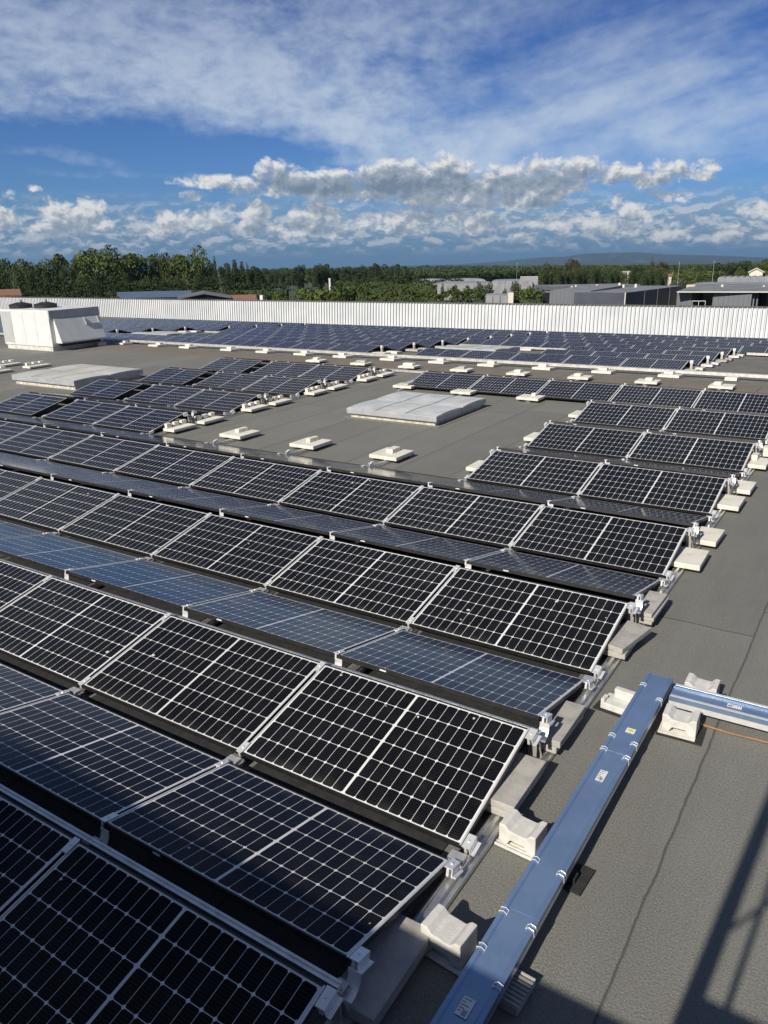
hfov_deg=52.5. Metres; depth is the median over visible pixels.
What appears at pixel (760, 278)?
greenhouse
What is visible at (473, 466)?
ballast slab
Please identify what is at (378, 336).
solar panel
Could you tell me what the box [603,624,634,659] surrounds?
ballast slab
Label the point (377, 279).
hedge
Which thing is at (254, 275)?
broadleaf tree
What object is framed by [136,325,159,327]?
solar panel
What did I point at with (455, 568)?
ridge bracket
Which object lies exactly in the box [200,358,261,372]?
solar panel
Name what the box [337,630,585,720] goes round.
solar panel
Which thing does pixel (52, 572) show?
protection mat
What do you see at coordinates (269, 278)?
broadleaf tree
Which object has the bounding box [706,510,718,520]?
valley bracket
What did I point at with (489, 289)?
cypress tree
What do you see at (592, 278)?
cypress tree
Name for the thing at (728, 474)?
solar panel
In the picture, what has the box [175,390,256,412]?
solar panel
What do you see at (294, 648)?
protection mat
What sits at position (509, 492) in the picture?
solar panel
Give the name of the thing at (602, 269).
broadleaf tree
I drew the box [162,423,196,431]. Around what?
ballast slab
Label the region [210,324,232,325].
solar panel
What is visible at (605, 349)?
solar panel
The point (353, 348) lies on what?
solar panel
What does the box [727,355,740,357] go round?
ballast slab
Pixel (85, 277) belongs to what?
broadleaf tree
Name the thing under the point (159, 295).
shed
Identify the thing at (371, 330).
solar panel
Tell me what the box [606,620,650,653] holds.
ballast slab
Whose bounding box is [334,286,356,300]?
broadleaf tree
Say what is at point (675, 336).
solar panel
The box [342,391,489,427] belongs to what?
skylight
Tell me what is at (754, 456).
ballast block
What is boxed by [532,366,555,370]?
ballast slab
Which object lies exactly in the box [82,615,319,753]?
solar panel
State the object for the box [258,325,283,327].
solar panel
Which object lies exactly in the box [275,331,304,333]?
solar panel
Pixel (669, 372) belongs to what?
ballast block
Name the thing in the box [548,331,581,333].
solar panel
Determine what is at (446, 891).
base rail
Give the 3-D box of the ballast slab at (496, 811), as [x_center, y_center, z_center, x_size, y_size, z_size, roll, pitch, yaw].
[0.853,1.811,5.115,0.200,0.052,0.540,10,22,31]
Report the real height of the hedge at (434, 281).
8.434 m
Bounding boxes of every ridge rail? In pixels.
[0,558,537,729]
[0,784,342,990]
[50,479,623,601]
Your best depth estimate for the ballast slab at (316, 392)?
19.63 m
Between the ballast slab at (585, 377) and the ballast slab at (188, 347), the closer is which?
the ballast slab at (585, 377)
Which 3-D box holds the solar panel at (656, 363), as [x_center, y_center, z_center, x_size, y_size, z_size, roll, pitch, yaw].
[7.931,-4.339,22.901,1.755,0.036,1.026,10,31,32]
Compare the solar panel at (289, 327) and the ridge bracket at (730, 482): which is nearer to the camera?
the ridge bracket at (730, 482)
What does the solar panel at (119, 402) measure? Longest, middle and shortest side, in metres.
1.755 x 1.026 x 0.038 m
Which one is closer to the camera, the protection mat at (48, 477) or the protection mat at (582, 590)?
the protection mat at (582, 590)
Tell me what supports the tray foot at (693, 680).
on the flat roof at (662, 919)
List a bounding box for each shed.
[116,290,191,299]
[177,291,230,298]
[508,291,513,302]
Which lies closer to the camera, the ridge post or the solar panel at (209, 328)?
the ridge post
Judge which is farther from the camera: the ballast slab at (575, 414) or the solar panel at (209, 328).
the solar panel at (209, 328)
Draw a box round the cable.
[700,723,767,742]
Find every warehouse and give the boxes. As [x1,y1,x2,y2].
[534,283,639,303]
[574,286,682,306]
[676,284,767,307]
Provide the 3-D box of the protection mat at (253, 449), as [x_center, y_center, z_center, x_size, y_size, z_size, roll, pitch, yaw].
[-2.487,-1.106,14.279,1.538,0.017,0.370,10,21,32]
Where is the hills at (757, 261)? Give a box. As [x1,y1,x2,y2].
[11,260,761,272]
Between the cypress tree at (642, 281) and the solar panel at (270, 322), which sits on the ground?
the cypress tree at (642, 281)
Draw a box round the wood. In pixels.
[8,263,757,291]
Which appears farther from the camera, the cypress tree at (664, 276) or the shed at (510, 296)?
the cypress tree at (664, 276)
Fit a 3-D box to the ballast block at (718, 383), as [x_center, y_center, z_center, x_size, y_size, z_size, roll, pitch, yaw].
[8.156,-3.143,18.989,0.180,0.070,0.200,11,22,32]
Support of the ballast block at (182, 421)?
on the ballast slab at (180, 427)
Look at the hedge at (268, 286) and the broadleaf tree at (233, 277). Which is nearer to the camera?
the hedge at (268, 286)
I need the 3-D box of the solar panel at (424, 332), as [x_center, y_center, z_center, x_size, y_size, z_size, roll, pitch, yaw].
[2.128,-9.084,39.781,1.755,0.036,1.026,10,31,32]
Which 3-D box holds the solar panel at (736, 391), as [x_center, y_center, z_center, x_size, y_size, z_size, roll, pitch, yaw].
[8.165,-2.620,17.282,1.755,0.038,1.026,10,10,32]
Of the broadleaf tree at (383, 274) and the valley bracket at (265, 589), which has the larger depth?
the broadleaf tree at (383, 274)
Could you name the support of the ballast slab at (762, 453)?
on the base rail at (446, 891)
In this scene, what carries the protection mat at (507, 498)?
on the flat roof at (662, 919)
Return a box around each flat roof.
[0,315,767,386]
[0,339,767,1023]
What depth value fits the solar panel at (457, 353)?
26.64 m
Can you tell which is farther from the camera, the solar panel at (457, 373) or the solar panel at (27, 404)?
the solar panel at (457, 373)
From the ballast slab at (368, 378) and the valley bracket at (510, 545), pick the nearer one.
the valley bracket at (510, 545)
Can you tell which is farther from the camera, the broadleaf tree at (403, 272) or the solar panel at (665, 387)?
the broadleaf tree at (403, 272)
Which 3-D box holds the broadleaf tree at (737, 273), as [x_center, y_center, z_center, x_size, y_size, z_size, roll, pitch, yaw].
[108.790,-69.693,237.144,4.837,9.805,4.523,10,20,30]
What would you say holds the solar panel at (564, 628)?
on the base rail at (359, 668)
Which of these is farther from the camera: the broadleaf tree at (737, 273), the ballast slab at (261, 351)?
the broadleaf tree at (737, 273)
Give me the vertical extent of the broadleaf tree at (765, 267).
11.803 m
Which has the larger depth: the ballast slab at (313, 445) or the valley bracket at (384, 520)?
the ballast slab at (313, 445)
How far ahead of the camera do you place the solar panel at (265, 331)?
39.93 m
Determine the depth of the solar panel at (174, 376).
22.15 m
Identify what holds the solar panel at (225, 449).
on the base rail at (295, 453)
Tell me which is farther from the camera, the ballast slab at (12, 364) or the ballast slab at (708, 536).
the ballast slab at (12, 364)
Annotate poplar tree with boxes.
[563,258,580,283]
[652,261,667,273]
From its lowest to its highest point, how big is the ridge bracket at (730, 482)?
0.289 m
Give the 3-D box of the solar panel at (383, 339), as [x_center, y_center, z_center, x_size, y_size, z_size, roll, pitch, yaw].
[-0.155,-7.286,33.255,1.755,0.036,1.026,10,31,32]
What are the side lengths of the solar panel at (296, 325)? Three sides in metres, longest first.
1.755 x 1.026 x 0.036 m
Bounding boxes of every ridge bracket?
[42,568,74,581]
[61,812,118,853]
[112,490,134,497]
[160,604,192,620]
[183,411,196,422]
[204,508,225,517]
[257,393,268,403]
[314,650,344,671]
[314,946,373,1023]
[315,531,336,541]
[318,379,326,388]
[368,367,375,375]
[418,482,433,489]
[452,559,471,572]
[525,712,554,758]
[539,500,552,509]
[627,593,645,622]
[685,522,699,547]
[725,474,736,494]
[754,440,762,452]
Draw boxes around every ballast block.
[164,423,171,427]
[171,421,178,425]
[178,419,185,423]
[194,415,201,419]
[208,412,214,416]
[235,427,247,432]
[306,436,318,441]
[356,359,367,362]
[386,446,399,453]
[401,381,412,385]
[403,362,415,365]
[487,361,496,363]
[514,369,522,372]
[538,364,548,366]
[598,367,608,370]
[645,377,653,380]
[664,371,674,373]
[713,381,722,384]
[749,452,759,459]
[763,445,767,452]
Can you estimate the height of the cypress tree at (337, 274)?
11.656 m
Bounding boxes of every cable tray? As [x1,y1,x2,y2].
[430,673,672,1023]
[668,683,767,731]
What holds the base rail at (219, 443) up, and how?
on the flat roof at (662, 919)
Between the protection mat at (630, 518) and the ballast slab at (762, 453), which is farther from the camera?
the ballast slab at (762, 453)
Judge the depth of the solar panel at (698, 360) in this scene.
24.89 m
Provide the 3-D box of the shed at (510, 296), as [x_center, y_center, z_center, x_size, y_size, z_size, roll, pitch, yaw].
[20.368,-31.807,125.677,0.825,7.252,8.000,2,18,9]
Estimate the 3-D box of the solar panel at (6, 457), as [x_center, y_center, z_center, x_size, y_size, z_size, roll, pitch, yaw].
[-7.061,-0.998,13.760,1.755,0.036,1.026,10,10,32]
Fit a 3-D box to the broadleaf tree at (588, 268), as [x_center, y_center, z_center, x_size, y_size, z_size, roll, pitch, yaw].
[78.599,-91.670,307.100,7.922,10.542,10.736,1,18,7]
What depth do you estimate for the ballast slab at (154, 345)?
31.73 m
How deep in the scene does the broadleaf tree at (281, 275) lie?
411.20 m
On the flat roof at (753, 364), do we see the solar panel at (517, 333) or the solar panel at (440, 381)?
the solar panel at (517, 333)
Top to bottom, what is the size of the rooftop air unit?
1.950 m
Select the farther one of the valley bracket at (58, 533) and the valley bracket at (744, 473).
the valley bracket at (744, 473)
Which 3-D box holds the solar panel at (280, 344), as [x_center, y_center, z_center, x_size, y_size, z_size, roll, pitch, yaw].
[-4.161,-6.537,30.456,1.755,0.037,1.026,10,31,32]
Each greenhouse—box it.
[417,278,485,284]
[436,281,492,299]
[485,293,507,302]
[492,279,532,299]
[717,275,767,281]
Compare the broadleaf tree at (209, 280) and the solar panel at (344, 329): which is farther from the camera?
the broadleaf tree at (209, 280)
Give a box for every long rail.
[0,333,767,377]
[382,368,426,372]
[459,344,565,349]
[747,352,767,355]
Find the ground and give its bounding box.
[20,262,760,299]
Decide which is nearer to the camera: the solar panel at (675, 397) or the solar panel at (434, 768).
the solar panel at (434, 768)
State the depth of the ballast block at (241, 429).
15.36 m
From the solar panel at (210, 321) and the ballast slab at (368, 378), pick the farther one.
the solar panel at (210, 321)
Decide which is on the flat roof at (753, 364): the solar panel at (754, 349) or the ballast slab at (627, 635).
the solar panel at (754, 349)
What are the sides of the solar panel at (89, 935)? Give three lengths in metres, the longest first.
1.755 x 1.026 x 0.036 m
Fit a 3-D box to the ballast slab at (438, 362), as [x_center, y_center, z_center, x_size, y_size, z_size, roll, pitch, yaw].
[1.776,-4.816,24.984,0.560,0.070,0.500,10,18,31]
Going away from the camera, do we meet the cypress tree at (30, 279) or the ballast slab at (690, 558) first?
the ballast slab at (690, 558)
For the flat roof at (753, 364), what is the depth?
25.05 m
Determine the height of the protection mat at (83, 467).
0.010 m
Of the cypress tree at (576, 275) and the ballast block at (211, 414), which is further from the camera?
the cypress tree at (576, 275)
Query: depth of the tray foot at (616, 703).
6.06 m
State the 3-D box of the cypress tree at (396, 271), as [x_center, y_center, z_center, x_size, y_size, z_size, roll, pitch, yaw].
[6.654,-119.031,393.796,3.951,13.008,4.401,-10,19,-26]
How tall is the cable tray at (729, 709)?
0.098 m
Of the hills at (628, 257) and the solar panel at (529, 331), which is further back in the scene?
the hills at (628, 257)
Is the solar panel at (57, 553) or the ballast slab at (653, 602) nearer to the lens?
the ballast slab at (653, 602)
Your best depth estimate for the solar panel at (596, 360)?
23.85 m
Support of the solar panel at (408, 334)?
on the flat roof at (753, 364)
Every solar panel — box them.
[0,393,67,415]
[0,412,32,417]
[0,417,82,425]
[0,420,33,442]
[0,426,91,459]
[0,452,35,460]
[0,460,101,476]
[0,469,38,499]
[0,478,115,531]
[0,520,45,538]
[0,534,137,572]
[0,560,48,609]
[0,577,166,686]
[0,663,63,712]
[0,692,221,825]
[0,794,73,915]
[0,841,325,1023]
[29,392,108,399]
[43,399,127,424]
[44,424,140,434]
[49,435,155,471]
[52,473,178,492]
[59,494,207,556]
[66,559,251,609]
[70,379,143,398]
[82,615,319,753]
[85,398,164,405]
[93,406,184,433]
[100,320,116,321]
[101,322,124,323]
[102,324,119,325]
[102,433,203,444]
[103,326,126,329]
[104,763,449,964]
[105,332,120,337]
[106,378,173,384]
[109,333,147,339]
[111,329,131,332]
[114,324,138,326]
[115,445,231,486]
[121,327,150,332]
[122,322,142,324]
[124,319,142,320]
[125,384,202,405]
[129,488,266,511]
[130,321,151,322]
[134,334,173,340]
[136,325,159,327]
[136,404,223,413]
[137,327,163,330]
[139,368,207,384]
[140,323,161,325]
[151,322,171,323]
[153,514,318,587]
[156,326,182,330]
[158,320,177,321]
[159,324,181,326]
[161,384,226,389]
[163,336,204,342]
[167,443,277,455]
[168,319,186,320]
[169,322,189,324]
[170,367,221,371]
[175,326,198,330]
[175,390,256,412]
[178,321,198,322]
[179,325,204,328]
[179,333,212,336]
[184,590,395,656]
[187,323,209,324]
[191,337,233,344]
[191,457,317,503]
[194,372,263,390]
[196,325,227,330]
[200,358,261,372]
[201,320,220,321]
[207,334,241,338]
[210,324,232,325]
[210,388,289,396]
[214,322,235,323]
[215,331,247,334]
[221,321,241,322]
[221,339,268,345]
[221,505,373,534]
[223,327,256,331]
[224,357,275,362]
[224,371,270,375]
[230,324,254,326]
[234,335,270,339]
[236,323,258,324]
[241,664,528,848]
[242,332,275,335]
[242,454,360,469]
[243,376,317,395]
[247,327,281,331]
[248,330,277,332]
[253,361,317,376]
[256,324,279,325]
[256,340,301,347]
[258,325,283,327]
[259,322,279,323]
[266,337,303,341]
[267,538,454,625]
[270,333,303,337]
[272,375,344,382]
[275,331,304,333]
[277,328,306,331]
[277,361,322,364]
[279,471,419,523]
[280,323,303,324]
[281,326,307,328]
[284,324,308,326]
[291,342,338,349]
[297,338,337,342]
[299,335,335,338]
[300,365,367,381]
[302,329,333,332]
[302,332,334,335]
[305,327,331,329]
[306,325,331,327]
[307,323,330,325]
[323,364,391,370]
[328,344,378,352]
[328,466,458,484]
[329,324,353,326]
[329,326,355,328]
[329,330,361,333]
[330,328,358,330]
[330,333,364,336]
[331,336,368,340]
[331,525,501,563]
[332,340,373,344]
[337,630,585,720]
[352,325,377,326]
[354,327,380,329]
[356,329,385,331]
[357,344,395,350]
[358,331,391,334]
[361,334,396,337]
[363,337,402,341]
[367,341,411,350]
[378,326,401,327]
[379,328,407,330]
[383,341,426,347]
[384,330,414,332]
[384,486,540,547]
[388,332,420,335]
[393,335,429,338]
[399,339,440,347]
[402,327,429,328]
[406,329,435,331]
[410,567,628,674]
[411,372,482,389]
[413,331,444,333]
[414,348,470,357]
[419,334,453,336]
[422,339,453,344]
[427,337,465,344]
[428,327,456,329]
[428,371,486,375]
[429,480,571,503]
[434,330,464,332]
[443,332,476,334]
[452,335,488,338]
[455,328,484,330]
[460,350,519,359]
[462,338,506,344]
[463,331,495,333]
[466,450,599,495]
[467,550,660,598]
[469,376,548,395]
[475,333,509,336]
[483,329,514,331]
[488,375,552,379]
[490,336,527,339]
[494,332,527,334]
[499,340,546,346]
[499,447,621,462]
[510,353,571,362]
[511,335,547,337]
[511,506,687,577]
[513,330,545,332]
[527,338,566,341]
[527,423,642,458]
[530,333,564,335]
[538,380,620,401]
[540,341,588,347]
[540,349,595,355]
[546,336,584,339]
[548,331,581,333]
[549,497,707,525]
[552,421,654,431]
[553,379,624,384]
[563,355,627,365]
[564,334,600,336]
[564,339,607,343]
[565,346,615,351]
[573,402,675,430]
[579,463,727,515]
[580,332,615,335]
[582,337,623,340]
[587,343,633,347]
[591,351,647,357]
[593,400,678,408]
[600,335,637,338]
[604,341,649,344]
[606,459,740,477]
[609,385,701,407]
[612,348,665,353]
[613,333,650,336]
[620,358,688,369]
[622,338,663,342]
[626,384,704,389]
[628,432,754,472]
[632,345,681,349]
[636,336,676,339]
[645,353,705,365]
[646,358,696,366]
[648,342,694,346]
[648,430,764,442]
[649,335,687,337]
[651,353,711,361]
[662,340,706,343]
[663,350,719,360]
[664,409,767,440]
[676,338,717,341]
[680,347,731,356]
[680,407,767,415]
[681,350,724,356]
[683,346,736,353]
[687,336,727,338]
[693,344,742,353]
[693,390,767,413]
[706,341,752,345]
[706,389,767,394]
[717,339,760,342]
[727,337,767,342]
[738,346,767,353]
[751,343,767,346]
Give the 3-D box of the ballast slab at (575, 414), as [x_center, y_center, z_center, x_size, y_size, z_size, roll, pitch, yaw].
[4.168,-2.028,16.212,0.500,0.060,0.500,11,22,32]
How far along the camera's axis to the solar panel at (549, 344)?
31.39 m
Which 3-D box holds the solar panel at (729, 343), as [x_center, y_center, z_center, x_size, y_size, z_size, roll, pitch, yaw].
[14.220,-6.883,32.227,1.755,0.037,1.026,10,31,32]
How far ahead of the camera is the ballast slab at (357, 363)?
24.38 m
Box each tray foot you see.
[421,903,477,975]
[494,808,547,860]
[498,969,535,1016]
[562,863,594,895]
[592,686,634,717]
[655,703,706,745]
[683,673,726,697]
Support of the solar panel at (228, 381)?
on the base rail
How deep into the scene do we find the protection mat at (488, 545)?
9.72 m
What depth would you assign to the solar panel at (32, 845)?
4.42 m
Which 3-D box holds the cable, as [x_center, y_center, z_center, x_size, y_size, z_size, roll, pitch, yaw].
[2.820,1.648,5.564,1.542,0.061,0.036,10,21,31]
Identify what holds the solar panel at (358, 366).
on the base rail at (15, 470)
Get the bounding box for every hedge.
[19,288,287,299]
[34,281,215,298]
[190,280,288,299]
[333,283,485,303]
[334,280,437,300]
[343,276,421,289]
[374,271,538,283]
[412,276,462,289]
[512,287,546,304]
[675,269,725,286]
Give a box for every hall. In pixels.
[520,276,537,299]
[686,282,767,287]
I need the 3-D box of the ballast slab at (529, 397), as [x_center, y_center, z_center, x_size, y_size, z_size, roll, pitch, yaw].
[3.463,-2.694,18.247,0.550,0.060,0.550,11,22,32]
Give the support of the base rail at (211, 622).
on the flat roof at (662, 919)
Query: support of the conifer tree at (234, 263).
on the ground
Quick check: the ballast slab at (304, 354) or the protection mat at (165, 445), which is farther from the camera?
the ballast slab at (304, 354)
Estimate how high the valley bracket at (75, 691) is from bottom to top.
0.078 m
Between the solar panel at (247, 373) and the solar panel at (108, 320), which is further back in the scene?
the solar panel at (108, 320)
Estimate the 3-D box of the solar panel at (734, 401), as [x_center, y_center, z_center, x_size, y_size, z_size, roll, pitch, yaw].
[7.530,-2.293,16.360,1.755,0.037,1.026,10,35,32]
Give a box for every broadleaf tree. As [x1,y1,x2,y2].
[0,258,14,286]
[0,268,12,288]
[1,266,12,287]
[9,258,46,292]
[9,266,30,296]
[29,268,49,289]
[30,253,65,291]
[39,273,59,293]
[53,260,78,292]
[58,264,79,293]
[63,247,105,292]
[74,250,130,292]
[74,274,94,292]
[98,272,118,292]
[101,244,148,290]
[128,253,157,290]
[132,280,150,291]
[139,275,160,290]
[146,253,171,283]
[158,252,187,284]
[166,276,181,290]
[167,245,212,289]
[174,278,190,290]
[188,262,214,280]
[192,276,218,289]
[218,263,230,289]
[225,266,242,289]
[244,266,264,289]
[261,268,276,283]
[271,291,307,301]
[276,272,284,289]
[280,267,293,289]
[284,269,299,291]
[295,265,305,286]
[295,286,342,300]
[298,268,312,284]
[304,267,316,290]
[311,265,322,283]
[323,266,334,289]
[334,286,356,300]
[337,266,351,286]
[350,267,360,283]
[354,266,367,282]
[368,263,381,280]
[377,264,390,275]
[378,268,389,279]
[387,265,393,275]
[392,264,406,275]
[399,266,406,275]
[405,269,413,278]
[539,262,557,284]
[577,266,591,283]
[591,265,606,281]
[605,266,626,281]
[627,264,644,279]
[646,267,667,285]
[668,278,685,288]
[670,266,701,280]
[670,271,689,285]
[693,265,711,278]
[706,262,742,278]
[726,260,751,275]
[733,267,748,276]
[752,260,767,271]
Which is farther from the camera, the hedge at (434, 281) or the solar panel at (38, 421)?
the hedge at (434, 281)
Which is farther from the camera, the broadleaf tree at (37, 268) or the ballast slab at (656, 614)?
the broadleaf tree at (37, 268)
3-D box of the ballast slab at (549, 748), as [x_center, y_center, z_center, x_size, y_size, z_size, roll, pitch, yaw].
[1.278,1.592,5.731,0.200,0.052,0.540,11,22,33]
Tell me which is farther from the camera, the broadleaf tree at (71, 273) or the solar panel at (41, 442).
the broadleaf tree at (71, 273)
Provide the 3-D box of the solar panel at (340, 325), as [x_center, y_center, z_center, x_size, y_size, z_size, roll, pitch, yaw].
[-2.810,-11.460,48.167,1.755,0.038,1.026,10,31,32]
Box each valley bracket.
[42,526,64,535]
[55,676,90,695]
[136,550,157,560]
[179,482,194,488]
[215,741,249,766]
[223,410,234,414]
[250,580,271,592]
[267,498,282,505]
[374,518,388,526]
[394,617,414,631]
[444,833,481,879]
[501,541,514,550]
[583,665,604,689]
[658,570,674,586]
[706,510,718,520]
[739,468,749,476]
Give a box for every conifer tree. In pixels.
[230,259,240,289]
[238,261,245,289]
[272,270,278,287]
[311,269,318,286]
[331,268,335,287]
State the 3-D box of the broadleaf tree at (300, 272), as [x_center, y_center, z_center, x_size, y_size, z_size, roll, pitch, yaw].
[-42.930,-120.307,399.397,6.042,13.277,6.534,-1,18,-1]
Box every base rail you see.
[0,448,310,558]
[12,368,409,472]
[77,438,239,486]
[86,460,392,588]
[153,377,379,435]
[203,384,649,625]
[349,444,767,1023]
[350,389,723,672]
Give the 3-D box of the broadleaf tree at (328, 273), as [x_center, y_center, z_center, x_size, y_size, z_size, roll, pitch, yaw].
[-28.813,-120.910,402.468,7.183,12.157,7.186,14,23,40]
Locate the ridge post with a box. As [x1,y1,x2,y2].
[690,360,693,368]
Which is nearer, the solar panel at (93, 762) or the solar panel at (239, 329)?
the solar panel at (93, 762)
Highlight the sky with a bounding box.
[0,0,767,268]
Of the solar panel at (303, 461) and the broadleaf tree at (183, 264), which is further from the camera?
the broadleaf tree at (183, 264)
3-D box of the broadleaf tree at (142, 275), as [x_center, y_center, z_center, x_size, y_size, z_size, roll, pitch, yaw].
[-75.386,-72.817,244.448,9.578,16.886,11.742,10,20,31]
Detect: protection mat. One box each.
[0,451,43,459]
[0,466,14,470]
[0,517,57,532]
[0,653,78,689]
[5,557,92,584]
[21,471,79,484]
[30,424,71,430]
[58,462,107,471]
[67,536,150,557]
[81,432,128,439]
[87,485,155,500]
[87,694,233,759]
[100,587,206,621]
[124,475,185,486]
[138,441,193,449]
[160,561,263,588]
[163,502,244,519]
[199,490,273,503]
[203,451,265,461]
[218,623,351,667]
[226,445,276,452]
[248,763,447,854]
[255,521,351,542]
[275,592,401,627]
[277,463,349,474]
[289,507,378,523]
[300,456,358,464]
[361,476,445,489]
[363,544,478,569]
[369,670,550,753]
[381,468,459,479]
[395,527,503,548]
[420,631,580,676]
[460,491,558,507]
[476,482,569,495]
[495,571,630,620]
[522,551,654,577]
[576,509,681,526]
[589,498,702,515]
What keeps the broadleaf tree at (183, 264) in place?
on the ground
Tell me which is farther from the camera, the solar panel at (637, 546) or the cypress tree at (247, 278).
the cypress tree at (247, 278)
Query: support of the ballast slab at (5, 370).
on the flat roof at (662, 919)
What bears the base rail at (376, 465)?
on the flat roof at (662, 919)
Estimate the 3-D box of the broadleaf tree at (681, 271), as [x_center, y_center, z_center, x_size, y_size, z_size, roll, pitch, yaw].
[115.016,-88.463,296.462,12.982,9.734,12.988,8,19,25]
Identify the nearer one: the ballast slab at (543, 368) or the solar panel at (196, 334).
the ballast slab at (543, 368)
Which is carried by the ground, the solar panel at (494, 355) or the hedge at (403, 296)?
the hedge at (403, 296)
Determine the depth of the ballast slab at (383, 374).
22.09 m
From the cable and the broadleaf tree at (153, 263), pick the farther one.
the broadleaf tree at (153, 263)
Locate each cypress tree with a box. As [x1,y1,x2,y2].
[24,270,37,296]
[58,273,71,293]
[91,271,103,292]
[120,272,131,291]
[159,278,167,290]
[192,273,201,289]
[212,255,218,286]
[246,262,250,289]
[318,263,324,288]
[335,267,340,287]
[394,264,399,276]
[451,285,460,299]
[473,282,483,299]
[483,282,494,299]
[510,281,521,299]
[538,270,545,298]
[544,267,549,284]
[550,269,555,284]
[554,269,561,284]
[560,268,566,284]
[566,270,571,283]
[572,268,579,283]
[577,268,584,283]
[583,269,589,283]
[587,266,595,283]
[594,267,601,283]
[601,270,607,283]
[606,268,612,283]
[611,268,617,283]
[616,268,623,283]
[621,272,627,283]
[627,269,633,283]
[633,272,639,284]
[639,271,646,285]
[646,269,653,285]
[650,270,656,285]
[653,269,662,285]
[659,268,667,285]
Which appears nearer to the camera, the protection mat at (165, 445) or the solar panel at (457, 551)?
the solar panel at (457, 551)
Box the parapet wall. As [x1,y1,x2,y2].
[0,297,767,337]
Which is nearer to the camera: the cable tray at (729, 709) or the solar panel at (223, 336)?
the cable tray at (729, 709)
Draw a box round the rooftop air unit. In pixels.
[0,299,106,350]
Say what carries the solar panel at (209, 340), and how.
on the flat roof at (753, 364)
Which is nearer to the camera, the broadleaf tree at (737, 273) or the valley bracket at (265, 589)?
the valley bracket at (265, 589)
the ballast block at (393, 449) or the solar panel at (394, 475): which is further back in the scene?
the ballast block at (393, 449)
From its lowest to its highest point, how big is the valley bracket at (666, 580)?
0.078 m
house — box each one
[0,289,21,297]
[228,294,264,300]
[665,272,672,285]
[748,268,763,276]
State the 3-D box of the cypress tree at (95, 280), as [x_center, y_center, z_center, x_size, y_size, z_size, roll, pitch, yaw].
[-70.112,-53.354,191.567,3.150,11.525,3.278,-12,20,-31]
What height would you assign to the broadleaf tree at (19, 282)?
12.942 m
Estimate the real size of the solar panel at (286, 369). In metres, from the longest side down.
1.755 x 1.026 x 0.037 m
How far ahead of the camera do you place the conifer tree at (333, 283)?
401.79 m
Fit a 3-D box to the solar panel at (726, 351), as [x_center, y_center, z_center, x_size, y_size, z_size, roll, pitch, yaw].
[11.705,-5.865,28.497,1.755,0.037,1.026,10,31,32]
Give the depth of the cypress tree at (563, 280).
243.46 m
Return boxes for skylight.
[12,364,144,390]
[132,331,194,335]
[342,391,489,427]
[439,345,519,351]
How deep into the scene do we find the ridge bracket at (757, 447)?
12.67 m
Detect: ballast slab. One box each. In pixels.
[0,362,21,366]
[0,369,12,372]
[22,363,50,368]
[114,342,132,344]
[148,344,166,346]
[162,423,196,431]
[179,346,197,348]
[192,416,224,423]
[219,429,259,439]
[220,348,239,350]
[240,404,268,411]
[255,350,275,352]
[265,398,292,405]
[289,437,331,449]
[293,352,313,355]
[303,389,328,394]
[306,359,327,362]
[324,384,347,389]
[333,355,353,357]
[341,914,429,1023]
[350,362,372,365]
[356,376,377,380]
[369,447,413,460]
[373,372,394,376]
[380,357,401,360]
[384,351,401,353]
[393,382,414,388]
[398,365,420,368]
[405,349,422,351]
[428,360,450,363]
[450,367,473,371]
[450,389,476,394]
[466,460,483,470]
[477,363,500,366]
[485,772,542,817]
[488,752,545,811]
[506,371,530,375]
[516,394,545,400]
[520,348,534,350]
[524,432,538,440]
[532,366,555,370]
[538,700,585,747]
[541,715,582,753]
[567,374,592,379]
[568,410,580,417]
[591,369,615,373]
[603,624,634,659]
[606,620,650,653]
[623,614,654,624]
[625,598,668,621]
[626,590,666,617]
[634,378,660,384]
[658,373,682,377]
[670,546,708,570]
[682,525,724,546]
[689,366,705,370]
[699,363,715,366]
[708,383,735,389]
[714,359,728,361]
[714,494,745,510]
[723,480,755,494]
[724,376,738,380]
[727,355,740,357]
[745,457,767,469]
[752,445,767,456]
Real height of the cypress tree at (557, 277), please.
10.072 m
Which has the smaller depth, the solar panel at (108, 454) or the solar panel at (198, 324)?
the solar panel at (108, 454)
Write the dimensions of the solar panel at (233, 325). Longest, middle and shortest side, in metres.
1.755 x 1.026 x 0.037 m
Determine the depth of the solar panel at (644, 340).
34.28 m
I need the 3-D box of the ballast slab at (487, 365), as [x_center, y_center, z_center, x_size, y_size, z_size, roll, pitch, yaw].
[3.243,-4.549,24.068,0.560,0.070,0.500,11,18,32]
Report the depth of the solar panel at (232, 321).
53.17 m
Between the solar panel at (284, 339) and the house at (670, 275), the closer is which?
the solar panel at (284, 339)
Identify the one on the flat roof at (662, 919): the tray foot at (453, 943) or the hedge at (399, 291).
the tray foot at (453, 943)
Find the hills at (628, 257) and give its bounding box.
[407,252,767,265]
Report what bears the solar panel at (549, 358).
on the flat roof at (753, 364)
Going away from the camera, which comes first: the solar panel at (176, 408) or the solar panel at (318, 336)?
the solar panel at (176, 408)
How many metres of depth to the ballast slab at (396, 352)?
28.61 m
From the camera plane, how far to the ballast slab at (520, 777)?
5.05 m
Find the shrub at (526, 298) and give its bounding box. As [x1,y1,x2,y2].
[520,285,533,299]
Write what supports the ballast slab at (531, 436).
on the base rail at (211, 622)
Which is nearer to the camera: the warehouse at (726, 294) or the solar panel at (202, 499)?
the solar panel at (202, 499)
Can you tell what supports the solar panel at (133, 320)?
on the flat roof at (753, 364)
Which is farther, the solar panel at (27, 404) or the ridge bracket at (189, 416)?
the solar panel at (27, 404)

